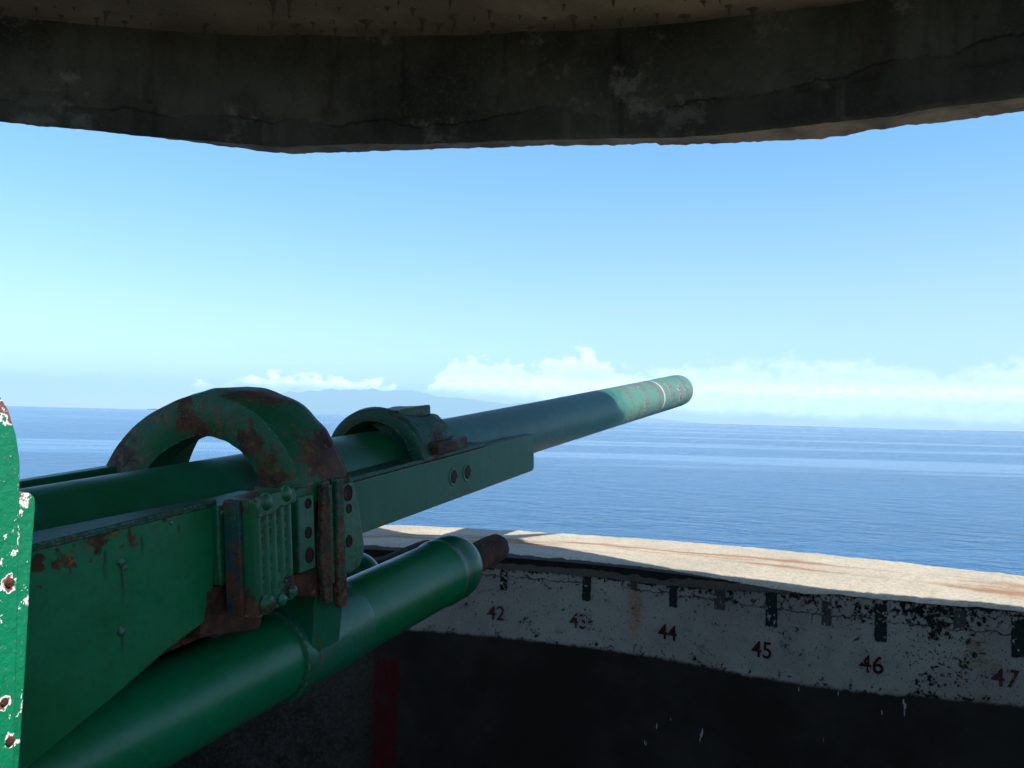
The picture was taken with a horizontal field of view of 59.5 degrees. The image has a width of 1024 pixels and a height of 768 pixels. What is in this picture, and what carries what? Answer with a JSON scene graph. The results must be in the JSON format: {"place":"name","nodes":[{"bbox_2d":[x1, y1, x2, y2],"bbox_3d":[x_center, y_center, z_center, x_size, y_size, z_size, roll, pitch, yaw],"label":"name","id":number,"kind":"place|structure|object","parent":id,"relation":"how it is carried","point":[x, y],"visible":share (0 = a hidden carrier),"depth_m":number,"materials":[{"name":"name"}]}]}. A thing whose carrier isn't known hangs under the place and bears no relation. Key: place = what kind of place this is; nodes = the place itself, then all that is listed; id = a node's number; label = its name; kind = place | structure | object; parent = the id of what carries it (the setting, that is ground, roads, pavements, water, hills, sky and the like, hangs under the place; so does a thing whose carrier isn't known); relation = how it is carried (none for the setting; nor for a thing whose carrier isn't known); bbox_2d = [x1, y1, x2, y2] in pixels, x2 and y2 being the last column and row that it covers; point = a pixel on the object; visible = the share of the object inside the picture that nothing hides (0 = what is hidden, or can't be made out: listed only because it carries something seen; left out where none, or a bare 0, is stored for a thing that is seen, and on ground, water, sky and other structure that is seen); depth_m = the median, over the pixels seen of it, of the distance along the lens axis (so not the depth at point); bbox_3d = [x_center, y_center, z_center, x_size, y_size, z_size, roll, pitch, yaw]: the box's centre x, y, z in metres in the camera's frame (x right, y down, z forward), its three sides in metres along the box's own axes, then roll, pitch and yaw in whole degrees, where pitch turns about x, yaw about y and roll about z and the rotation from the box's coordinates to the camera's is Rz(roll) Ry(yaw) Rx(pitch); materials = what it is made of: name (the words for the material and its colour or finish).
{"place":"outdoors","nodes":[
{"label":"outdoors","id":0,"kind":"place"},
{"bbox_2d":[281,388,706,423],"bbox_3d":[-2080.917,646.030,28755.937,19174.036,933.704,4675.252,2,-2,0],"label":"mountains","id":1,"kind":"structure","parent":0,"point":[343,402],"depth_m":28692.27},
{"bbox_2d":[0,0,1023,153],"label":"concrete roof","id":2,"kind":"structure","parent":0,"point":[303,76],"depth_m":4.87,"materials":[{"name":"grey concrete"}]},
{"bbox_2d":[0,111,1023,431],"label":"sky","id":3,"kind":"structure","parent":0,"point":[874,278],"materials":[{"name":"blue"}]},
{"bbox_2d":[6,406,1023,575],"bbox_3d":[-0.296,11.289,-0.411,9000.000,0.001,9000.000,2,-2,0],"label":"sea","id":4,"kind":"structure","parent":0,"point":[947,499],"depth_m":159.73,"materials":[{"name":"liquid"}]},
{"label":"pit floor","id":5,"kind":"structure","parent":0,"visible":0},
{"bbox_2d":[0,375,692,767],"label":"coastal gun","id":6,"kind":"object","parent":5,"relation":"on","point":[164,603],"visible":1,"depth_m":2.13,"materials":[{"name":"green paint"}]},
{"bbox_2d":[169,525,1023,767],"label":"gun pit wall","id":7,"kind":"structure","parent":5,"relation":"on","point":[544,650],"depth_m":4.54,"materials":[{"name":"paint"}]}
]}

